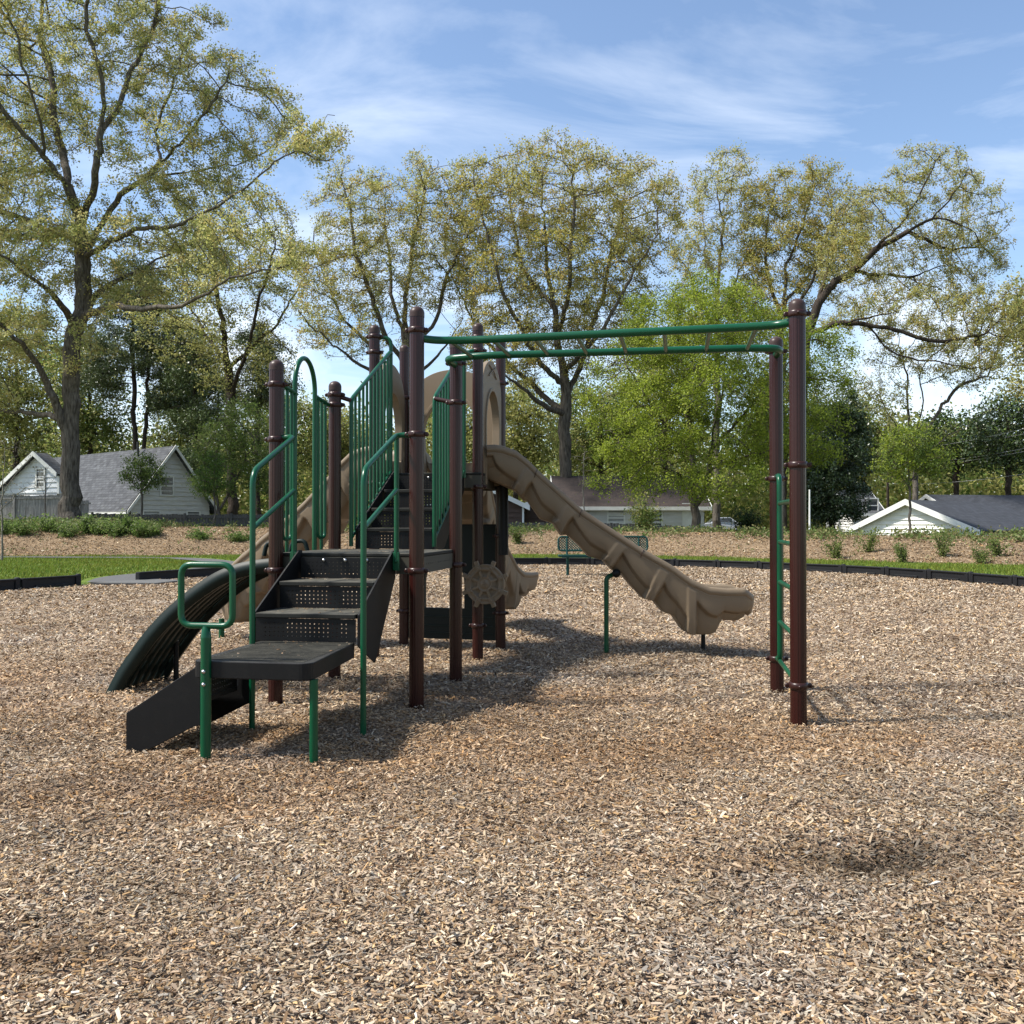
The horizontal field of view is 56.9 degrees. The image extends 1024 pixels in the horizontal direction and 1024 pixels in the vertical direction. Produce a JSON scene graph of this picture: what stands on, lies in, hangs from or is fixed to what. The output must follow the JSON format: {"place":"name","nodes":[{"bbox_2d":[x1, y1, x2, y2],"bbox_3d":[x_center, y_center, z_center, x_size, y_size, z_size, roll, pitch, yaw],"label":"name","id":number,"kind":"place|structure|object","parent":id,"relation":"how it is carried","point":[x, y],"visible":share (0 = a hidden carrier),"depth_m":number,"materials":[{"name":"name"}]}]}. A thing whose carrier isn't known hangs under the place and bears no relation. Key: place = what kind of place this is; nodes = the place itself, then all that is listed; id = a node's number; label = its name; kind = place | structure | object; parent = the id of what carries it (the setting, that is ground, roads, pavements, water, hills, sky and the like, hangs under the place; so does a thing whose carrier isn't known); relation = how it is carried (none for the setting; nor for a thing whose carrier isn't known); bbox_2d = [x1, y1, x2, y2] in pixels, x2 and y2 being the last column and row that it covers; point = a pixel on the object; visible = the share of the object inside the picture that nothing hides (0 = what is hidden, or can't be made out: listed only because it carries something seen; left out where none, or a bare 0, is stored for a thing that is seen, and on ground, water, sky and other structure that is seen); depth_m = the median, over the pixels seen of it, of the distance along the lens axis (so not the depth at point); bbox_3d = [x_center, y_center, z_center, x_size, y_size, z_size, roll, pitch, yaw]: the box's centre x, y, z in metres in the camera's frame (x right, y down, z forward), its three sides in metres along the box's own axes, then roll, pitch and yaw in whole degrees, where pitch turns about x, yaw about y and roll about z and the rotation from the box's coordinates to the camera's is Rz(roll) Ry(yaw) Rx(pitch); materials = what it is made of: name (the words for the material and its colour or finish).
{"place":"outdoors","nodes":[
{"label":"outdoors","id":0,"kind":"place"},
{"bbox_2d":[0,556,233,581],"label":"path","id":1,"kind":"structure","parent":0,"point":[123,577],"depth_m":28.11,"materials":[{"name":"concrete"}]},
{"bbox_2d":[0,524,1023,586],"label":"ground","id":2,"kind":"structure","parent":0,"point":[247,544],"depth_m":35.98,"materials":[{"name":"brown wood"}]},
{"bbox_2d":[0,515,27,534],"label":"weed clump","id":3,"kind":"object","parent":2,"relation":"on","point":[7,529],"visible":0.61,"depth_m":38.15,"materials":[{"name":"green plant"}]},
{"bbox_2d":[0,434,39,559],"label":"sapling","id":4,"kind":"object","parent":2,"relation":"on","point":[2,548],"visible":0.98,"depth_m":29.99,"materials":[{"name":"green plant"}]},
{"bbox_2d":[3,513,43,535],"bbox_3d":[-19.643,0.657,37.879,1.563,1.324,1.665,0,-1,-17],"label":"weed clump","id":5,"kind":"object","parent":2,"relation":"on","point":[24,529],"visible":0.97,"depth_m":37.89,"materials":[{"name":"green plant"}]},
{"bbox_2d":[0,493,61,519],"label":"board fence","id":6,"kind":"object","parent":2,"relation":"on","point":[27,505],"visible":0.52,"depth_m":48.50,"materials":[{"name":"grey wood"}]},
{"bbox_2d":[0,290,63,477],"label":"background tree","id":7,"kind":"object","parent":2,"relation":"on","point":[20,424],"visible":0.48,"depth_m":91.29,"materials":[{"name":"green plant"}]},
{"bbox_2d":[31,462,55,518],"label":"sapling","id":8,"kind":"object","parent":2,"relation":"on","point":[44,486],"visible":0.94,"depth_m":44.01,"materials":[{"name":"green plant"}]},
{"bbox_2d":[28,512,72,532],"bbox_3d":[-18.884,0.598,38.611,1.630,1.164,1.451,0,-1,0],"label":"weed clump","id":9,"kind":"object","parent":2,"relation":"on","point":[46,523],"visible":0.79,"depth_m":38.52,"materials":[{"name":"green plant"}]},
{"bbox_2d":[51,515,88,538],"bbox_3d":[-17.808,0.736,38.076,1.454,1.205,1.739,0,-1,-34],"label":"weed clump","id":10,"kind":"object","parent":2,"relation":"on","point":[67,531],"visible":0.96,"depth_m":37.85,"materials":[{"name":"green plant"}]},
{"bbox_2d":[79,500,90,517],"bbox_3d":[-22.067,0.141,48.752,0.629,1.617,0.120,0,-1,0],"label":"board fence","id":11,"kind":"object","parent":2,"relation":"on","point":[84,507],"visible":0.31,"depth_m":48.79,"materials":[{"name":"grey wood"}]},
{"bbox_2d":[28,328,141,457],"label":"background tree","id":12,"kind":"object","parent":2,"relation":"on","point":[92,416],"visible":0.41,"depth_m":87.32,"materials":[{"name":"green plant"}]},
{"bbox_2d":[73,513,103,534],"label":"weed clump","id":13,"kind":"object","parent":2,"relation":"on","point":[85,520],"visible":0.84,"depth_m":38.44,"materials":[{"name":"green plant"}]},
{"bbox_2d":[87,515,112,534],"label":"weed clump","id":14,"kind":"object","parent":2,"relation":"on","point":[97,530],"visible":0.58,"depth_m":38.16,"materials":[{"name":"green plant"}]},
{"bbox_2d":[0,442,220,522],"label":"house","id":15,"kind":"structure","parent":2,"relation":"on","point":[103,489],"depth_m":58.01,"materials":[{"name":"grey"}]},
{"bbox_2d":[35,467,45,489],"bbox_3d":[-25.725,-1.814,51.517,0.730,1.230,0.075,0,-1,23],"label":"window","id":16,"kind":"structure","parent":15,"relation":"in","point":[42,484],"depth_m":51.53,"materials":[{"name":"white paint"}]},
{"bbox_2d":[160,475,173,495],"bbox_3d":[-21.107,-1.615,57.742,0.075,1.280,0.930,-1,-1,40],"label":"window","id":17,"kind":"structure","parent":15,"relation":"in","point":[169,491],"depth_m":57.82,"materials":[{"name":"grey glass"}]},
{"bbox_2d":[99,517,132,537],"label":"weed clump","id":18,"kind":"object","parent":2,"relation":"on","point":[116,530],"visible":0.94,"depth_m":37.82,"materials":[{"name":"green plant"}]},
{"bbox_2d":[108,508,143,533],"bbox_3d":[-15.631,0.457,38.369,1.537,1.323,1.218,0,-1,36],"label":"weed clump","id":19,"kind":"object","parent":2,"relation":"on","point":[128,521],"visible":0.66,"depth_m":38.30,"materials":[{"name":"green plant"}]},
{"bbox_2d":[60,251,199,449],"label":"tree","id":20,"kind":"object","parent":2,"relation":"on","point":[145,361],"visible":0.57,"depth_m":71.27,"materials":[{"name":"green plant"}]},
{"bbox_2d":[117,450,169,523],"bbox_3d":[-17.592,-1.081,45.072,2.648,3.805,2.104,0,-1,0],"label":"young maple","id":21,"kind":"object","parent":2,"relation":"on","point":[145,475],"visible":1,"depth_m":44.92,"materials":[{"name":"green plant"}]},
{"bbox_2d":[122,516,164,538],"bbox_3d":[-14.815,0.799,37.963,1.571,1.240,1.013,0,-1,-14],"label":"weed clump","id":22,"kind":"object","parent":2,"relation":"on","point":[142,531],"visible":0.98,"depth_m":37.87,"materials":[{"name":"green plant"}]},
{"bbox_2d":[0,0,354,519],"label":"oak tree","id":23,"kind":"object","parent":2,"relation":"on","point":[79,237],"visible":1,"depth_m":44.95,"materials":[{"name":"green plant"}]},
{"bbox_2d":[91,512,284,526],"bbox_3d":[-15.472,0.533,48.947,12.673,1.026,0.120,0,-1,0],"label":"board fence","id":24,"kind":"object","parent":2,"relation":"on","point":[242,519],"visible":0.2,"depth_m":48.99,"materials":[{"name":"black wood"}]},
{"bbox_2d":[135,306,241,467],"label":"background tree","id":25,"kind":"object","parent":2,"relation":"on","point":[162,438],"visible":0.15,"depth_m":89.40,"materials":[{"name":"green plant"}]},
{"bbox_2d":[151,327,234,476],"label":"pine tree","id":26,"kind":"object","parent":2,"relation":"on","point":[196,412],"visible":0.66,"depth_m":69.32,"materials":[{"name":"green plant"}]},
{"bbox_2d":[178,524,218,543],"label":"weed clump","id":27,"kind":"object","parent":2,"relation":"on","point":[198,534],"visible":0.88,"depth_m":37.96,"materials":[{"name":"green plant"}]},
{"bbox_2d":[186,448,233,526],"bbox_3d":[-13.850,-1.096,43.937,2.160,3.793,1.909,-1,-1,45],"label":"young maple","id":28,"kind":"object","parent":2,"relation":"on","point":[217,475],"visible":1,"depth_m":43.91,"materials":[{"name":"green plant"}]},
{"bbox_2d":[120,168,333,514],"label":"oak tree","id":29,"kind":"object","parent":2,"relation":"on","point":[231,383],"visible":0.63,"depth_m":65.54,"materials":[{"name":"green plant"}]},
{"bbox_2d":[221,527,256,543],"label":"weed clump","id":30,"kind":"object","parent":2,"relation":"on","point":[238,537],"visible":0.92,"depth_m":37.80,"materials":[{"name":"green plant"}]},
{"bbox_2d":[183,395,305,515],"bbox_3d":[-15.368,-2.689,54.022,7.033,8.285,5.310,0,-1,0],"label":"dogwood tree","id":31,"kind":"object","parent":2,"relation":"on","point":[243,464],"visible":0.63,"depth_m":53.29,"materials":[{"name":"green plant"}]},
{"bbox_2d":[216,317,305,514],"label":"tree","id":32,"kind":"object","parent":2,"relation":"on","point":[262,397],"visible":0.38,"depth_m":79.45,"materials":[{"name":"green plant"}]},
{"bbox_2d":[235,375,348,483],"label":"background tree","id":33,"kind":"object","parent":2,"relation":"on","point":[306,415],"visible":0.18,"depth_m":85.69,"materials":[{"name":"green plant"}]},
{"bbox_2d":[297,403,368,481],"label":"background tree","id":34,"kind":"object","parent":2,"relation":"on","point":[345,438],"visible":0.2,"depth_m":90.86,"materials":[{"name":"green plant"}]},
{"bbox_2d":[286,145,501,370],"bbox_3d":[-7.667,-10.995,61.710,13.996,25.249,10.500,0,-1,0],"label":"oak tree","id":35,"kind":"object","parent":2,"relation":"on","point":[415,236],"visible":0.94,"depth_m":61.09,"materials":[{"name":"green plant"}]},
{"bbox_2d":[426,404,507,462],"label":"background tree","id":36,"kind":"object","parent":2,"relation":"on","point":[429,428],"visible":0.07,"depth_m":88.54,"materials":[{"name":"green plant"}]},
{"bbox_2d":[430,491,530,522],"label":"shed","id":37,"kind":"structure","parent":2,"relation":"on","point":[516,510],"depth_m":49.96,"materials":[{"name":"white"}]},
{"bbox_2d":[0,549,1023,1023],"bbox_3d":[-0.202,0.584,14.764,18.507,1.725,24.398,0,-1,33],"label":"wood chips","id":38,"kind":"object","parent":2,"relation":"on","point":[746,577],"visible":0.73,"depth_m":3.80,"materials":[{"name":"beige wood"}]},
{"bbox_2d":[0,577,19,590],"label":"edging timber","id":39,"kind":"object","parent":38,"relation":"on","point":[10,584],"visible":0.88,"depth_m":16.90,"materials":[{"name":"plastic"}]},
{"bbox_2d":[20,574,80,588],"bbox_3d":[-8.634,1.299,17.705,0.125,0.222,1.250,-1,-1,29],"label":"edging timber","id":40,"kind":"object","parent":38,"relation":"on","point":[51,581],"visible":0.91,"depth_m":17.65,"materials":[{"name":"plastic"}]},
{"bbox_2d":[91,579,177,583],"bbox_3d":[-7.330,1.396,18.775,1.208,0.030,1.476,0,-1,27],"label":"ramp mat","id":41,"kind":"object","parent":38,"relation":"on","point":[151,581],"visible":0.71,"depth_m":18.75,"materials":[{"name":"rubber"}]},
{"bbox_2d":[135,569,178,579],"bbox_3d":[-7.396,1.325,19.906,0.125,0.222,1.250,0,0,27],"label":"edging timber","id":42,"kind":"object","parent":38,"relation":"on","point":[167,574],"visible":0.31,"depth_m":19.77,"materials":[{"name":"plastic"}]},
{"bbox_2d":[185,568,223,577],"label":"edging timber","id":43,"kind":"object","parent":38,"relation":"on","point":[200,572],"visible":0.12,"depth_m":20.85,"materials":[{"name":"plastic"}]},
{"bbox_2d":[106,298,812,765],"bbox_3d":[-0.459,-0.133,8.070,5.596,3.106,6.406,0,-1,-27],"label":"play structure","id":44,"kind":"object","parent":38,"relation":"on","point":[266,586],"visible":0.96,"depth_m":6.77,"materials":[{"name":"plastic"}]},
{"bbox_2d":[514,557,547,564],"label":"edging timber","id":45,"kind":"object","parent":38,"relation":"on","point":[529,561],"visible":0.64,"depth_m":27.21,"materials":[{"name":"plastic"}]},
{"bbox_2d":[548,558,590,564],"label":"edging timber","id":46,"kind":"object","parent":38,"relation":"on","point":[577,561],"visible":0.73,"depth_m":27.20,"materials":[{"name":"plastic"}]},
{"bbox_2d":[675,559,717,567],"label":"edging timber","id":47,"kind":"object","parent":38,"relation":"on","point":[697,563],"visible":0.98,"depth_m":25.71,"materials":[{"name":"plastic"}]},
{"bbox_2d":[717,560,760,568],"bbox_3d":[5.990,1.385,24.951,1.250,0.222,0.125,-1,-1,44],"label":"edging timber","id":48,"kind":"object","parent":38,"relation":"on","point":[738,564],"visible":0.89,"depth_m":24.90,"materials":[{"name":"plastic"}]},
{"bbox_2d":[759,562,789,570],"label":"edging timber","id":49,"kind":"object","parent":38,"relation":"on","point":[764,565],"visible":0.33,"depth_m":24.29,"materials":[{"name":"plastic"}]},
{"bbox_2d":[806,563,845,572],"bbox_3d":[7.600,1.363,23.047,0.125,0.222,1.250,0,-1,-33],"label":"edging timber","id":50,"kind":"object","parent":38,"relation":"on","point":[830,568],"visible":0.69,"depth_m":22.93,"materials":[{"name":"plastic"}]},
{"bbox_2d":[843,565,887,575],"bbox_3d":[8.234,1.350,21.973,0.125,0.222,1.250,0,0,-28],"label":"edging timber","id":51,"kind":"object","parent":38,"relation":"on","point":[872,570],"visible":0.81,"depth_m":21.94,"materials":[{"name":"plastic"}]},
{"bbox_2d":[886,567,930,578],"bbox_3d":[8.748,1.337,20.845,0.125,0.222,1.250,0,0,-21],"label":"edging timber","id":52,"kind":"object","parent":38,"relation":"on","point":[908,572],"visible":0.93,"depth_m":20.81,"materials":[{"name":"plastic"}]},
{"bbox_2d":[928,570,972,581],"bbox_3d":[9.127,1.322,19.664,0.125,0.222,1.250,0,-1,-14],"label":"edging timber","id":53,"kind":"object","parent":38,"relation":"on","point":[948,575],"visible":0.88,"depth_m":19.63,"materials":[{"name":"plastic"}]},
{"bbox_2d":[969,573,1017,585],"bbox_3d":[9.403,1.308,18.447,0.125,0.222,1.250,0,-1,-11],"label":"edging timber","id":54,"kind":"object","parent":38,"relation":"on","point":[1004,580],"visible":0.84,"depth_m":18.42,"materials":[{"name":"plastic"}]},
{"bbox_2d":[1013,576,1023,586],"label":"edging timber","id":55,"kind":"object","parent":38,"relation":"on","point":[1018,581],"visible":0.79,"depth_m":17.72,"materials":[{"name":"plastic"}]},
{"bbox_2d":[0,381,1023,530],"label":"distant wood","id":56,"kind":"object","parent":2,"relation":"on","point":[994,486],"visible":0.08,"depth_m":104.46,"materials":[{"name":"green plant"}]},
{"bbox_2d":[0,553,1023,580],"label":"lawn grass","id":57,"kind":"structure","parent":2,"relation":"on","point":[26,566],"depth_m":26.61,"materials":[{"name":"green plant"}]},
{"bbox_2d":[0,513,1023,542],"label":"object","id":58,"kind":"object","parent":2,"relation":"on","point":[1015,534],"visible":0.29,"depth_m":37.22,"materials":[{"name":"green plant"}]},
{"bbox_2d":[4,523,1021,563],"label":"slope weeds","id":59,"kind":"object","parent":2,"relation":"on","point":[557,550],"visible":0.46,"depth_m":34.93,"materials":[{"name":"green plant"}]},
{"bbox_2d":[508,525,529,543],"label":"bank shrub","id":60,"kind":"object","parent":2,"relation":"on","point":[517,538],"visible":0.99,"depth_m":38.60,"materials":[{"name":"green plant"}]},
{"bbox_2d":[466,374,580,499],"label":"background tree","id":61,"kind":"object","parent":2,"relation":"on","point":[517,433],"visible":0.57,"depth_m":82.74,"materials":[{"name":"green plant"}]},
{"bbox_2d":[524,502,551,523],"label":"house","id":62,"kind":"structure","parent":2,"relation":"on","point":[531,516],"depth_m":53.97,"materials":[{"name":"brown"}]},
{"bbox_2d":[432,124,692,477],"bbox_3d":[2.922,-11.068,60.274,16.806,25.489,12.556,0,-1,0],"label":"oak tree","id":63,"kind":"object","parent":2,"relation":"on","point":[585,307],"visible":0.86,"depth_m":58.59,"materials":[{"name":"green plant"}]},
{"bbox_2d":[570,446,596,510],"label":"sapling","id":64,"kind":"object","parent":2,"relation":"on","point":[582,488],"visible":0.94,"depth_m":45.01,"materials":[{"name":"green plant"}]},
{"bbox_2d":[557,536,647,574],"bbox_3d":[2.123,1.106,21.808,2.128,1.106,0.626,0,-1,0],"label":"bench","id":65,"kind":"object","parent":2,"relation":"on","point":[567,556],"visible":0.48,"depth_m":22.04,"materials":[{"name":"paint"}]},
{"bbox_2d":[541,368,665,475],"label":"background tree","id":66,"kind":"object","parent":2,"relation":"on","point":[584,437],"visible":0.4,"depth_m":90.75,"materials":[{"name":"green plant"}]},
{"bbox_2d":[508,522,723,531],"bbox_3d":[4.789,0.825,45.943,11.080,0.833,0.120,0,-1,0],"label":"board fence","id":67,"kind":"object","parent":2,"relation":"on","point":[612,525],"visible":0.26,"depth_m":45.98,"materials":[{"name":"black wood"}]},
{"bbox_2d":[550,475,711,527],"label":"house","id":68,"kind":"structure","parent":2,"relation":"on","point":[603,510],"depth_m":56.26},
{"bbox_2d":[607,510,624,523],"bbox_3d":[6.170,0.189,55.954,1.080,1.080,0.075,0,-1,0],"label":"window","id":69,"kind":"structure","parent":68,"relation":"in","point":[608,511],"depth_m":55.97,"materials":[{"name":"white paint"}]},
{"bbox_2d":[682,503,691,526],"bbox_3d":[10.535,0.474,55.958,0.900,2.000,0.060,0,-1,0],"label":"door","id":70,"kind":"structure","parent":68,"relation":"in","point":[686,514],"depth_m":55.93,"materials":[{"name":"white paint"}]},
{"bbox_2d":[623,491,664,530],"bbox_3d":[6.363,0.216,45.978,2.236,2.466,2.040,0,-1,0],"label":"bush","id":71,"kind":"object","parent":2,"relation":"on","point":[644,518],"visible":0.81,"depth_m":45.80,"materials":[{"name":"green plant"}]},
{"bbox_2d":[606,320,724,475],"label":"background tree","id":72,"kind":"object","parent":2,"relation":"on","point":[670,422],"visible":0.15,"depth_m":95.21,"materials":[{"name":"green plant"}]},
{"bbox_2d":[571,261,865,527],"bbox_3d":[10.943,-5.693,49.002,15.570,14.504,9.831,0,-1,0],"label":"maple tree","id":73,"kind":"object","parent":2,"relation":"on","point":[689,389],"visible":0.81,"depth_m":48.04,"materials":[{"name":"green plant"}]},
{"bbox_2d":[704,517,737,531],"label":"parked car","id":74,"kind":"object","parent":2,"relation":"on","point":[726,522],"visible":0.15,"depth_m":83.17,"materials":[{"name":"silver metal"}]},
{"bbox_2d":[664,141,785,527],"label":"oak tree","id":75,"kind":"object","parent":2,"relation":"on","point":[676,253],"visible":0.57,"depth_m":75.50,"materials":[{"name":"green plant"}]},
{"bbox_2d":[722,502,769,531],"bbox_3d":[14.804,0.607,59.848,2.926,2.593,2.568,0,-1,0],"label":"bush","id":76,"kind":"object","parent":2,"relation":"on","point":[745,519],"visible":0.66,"depth_m":59.75,"materials":[{"name":"green plant"}]},
{"bbox_2d":[738,366,829,531],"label":"background tree","id":77,"kind":"object","parent":2,"relation":"on","point":[819,398],"visible":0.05,"depth_m":89.71,"materials":[{"name":"green plant"}]},
{"bbox_2d":[725,154,876,529],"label":"oak tree","id":78,"kind":"object","parent":2,"relation":"on","point":[806,194],"visible":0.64,"depth_m":73.25,"materials":[{"name":"green plant"}]},
{"bbox_2d":[819,537,845,558],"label":"bank shrub","id":79,"kind":"object","parent":2,"relation":"on","point":[836,554],"visible":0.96,"depth_m":30.77,"materials":[{"name":"green plant"}]},
{"bbox_2d":[788,379,880,529],"bbox_3d":[21.037,-3.510,62.086,5.804,10.410,5.712,0,-1,0],"label":"magnolia tree","id":80,"kind":"object","parent":2,"relation":"on","point":[829,506],"visible":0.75,"depth_m":60.97,"materials":[{"name":"green plant"}]},
{"bbox_2d":[826,491,883,534],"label":"house","id":81,"kind":"structure","parent":2,"relation":"on","point":[877,507],"depth_m":71.99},
{"bbox_2d":[866,498,878,510],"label":"window","id":82,"kind":"structure","parent":81,"relation":"in","point":[875,506],"depth_m":71.98,"materials":[{"name":"white paint"}]},
{"bbox_2d":[853,527,883,551],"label":"bank shrub","id":83,"kind":"object","parent":2,"relation":"on","point":[868,546],"visible":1,"depth_m":31.04,"materials":[{"name":"green plant"}]},
{"bbox_2d":[829,387,910,485],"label":"background tree","id":84,"kind":"object","parent":2,"relation":"on","point":[877,432],"visible":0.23,"depth_m":90.77,"materials":[{"name":"green plant"}]},
{"bbox_2d":[886,445,888,507],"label":"utility pole","id":85,"kind":"object","parent":2,"relation":"on","point":[887,494],"visible":0.26,"depth_m":97.92,"materials":[{"name":"brown wood"}]},
{"bbox_2d":[891,540,911,562],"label":"bank shrub","id":86,"kind":"object","parent":2,"relation":"on","point":[901,554],"visible":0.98,"depth_m":28.47,"materials":[{"name":"green plant"}]},
{"bbox_2d":[865,417,958,533],"bbox_3d":[16.604,-1.388,39.054,3.660,5.088,2.838,0,-1,0],"label":"young maple","id":87,"kind":"object","parent":2,"relation":"on","point":[921,456],"visible":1,"depth_m":38.78,"materials":[{"name":"green plant"}]},
{"bbox_2d":[806,139,1023,529],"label":"oak tree","id":88,"kind":"object","parent":2,"relation":"on","point":[956,297],"visible":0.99,"depth_m":63.92,"materials":[{"name":"green plant"}]},
{"bbox_2d":[845,499,1023,535],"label":"garage","id":89,"kind":"structure","parent":2,"relation":"on","point":[985,516],"depth_m":42.33,"materials":[{"name":"beige"}]},
{"bbox_2d":[851,270,1023,499],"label":"oak tree","id":90,"kind":"object","parent":2,"relation":"on","point":[915,489],"visible":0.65,"depth_m":65.94,"materials":[{"name":"green plant"}]},
{"bbox_2d":[931,524,956,556],"bbox_3d":[13.445,0.980,29.224,0.808,1.217,0.775,-1,-1,42],"label":"bank shrub","id":91,"kind":"object","parent":2,"relation":"on","point":[942,547],"visible":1,"depth_m":29.22,"materials":[{"name":"green plant"}]},
{"bbox_2d":[893,396,1004,494],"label":"background tree","id":92,"kind":"object","parent":2,"relation":"on","point":[953,476],"visible":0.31,"depth_m":85.72,"materials":[{"name":"green plant"}]},
{"bbox_2d":[919,494,1023,512],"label":"house","id":93,"kind":"structure","parent":2,"relation":"on","point":[1015,502],"depth_m":62.27,"materials":[{"name":"beige"}]},
{"bbox_2d":[964,540,995,562],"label":"bank shrub","id":94,"kind":"object","parent":2,"relation":"on","point":[980,557],"visible":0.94,"depth_m":27.44,"materials":[{"name":"green plant"}]},
{"bbox_2d":[953,382,1023,494],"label":"background tree","id":95,"kind":"object","parent":2,"relation":"on","point":[998,444],"visible":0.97,"depth_m":79.37,"materials":[{"name":"green plant"}]},
{"bbox_2d":[983,535,1014,556],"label":"bank shrub","id":96,"kind":"object","parent":2,"relation":"on","point":[998,551],"visible":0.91,"depth_m":28.63,"materials":[{"name":"green plant"}]},
{"bbox_2d":[980,262,1023,410],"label":"background tree","id":97,"kind":"object","parent":2,"relation":"on","point":[1019,387],"visible":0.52,"depth_m":74.45,"materials":[{"name":"green plant"}]},
{"bbox_2d":[0,0,1023,510],"label":"sky","id":98,"kind":"structure","parent":0,"point":[679,81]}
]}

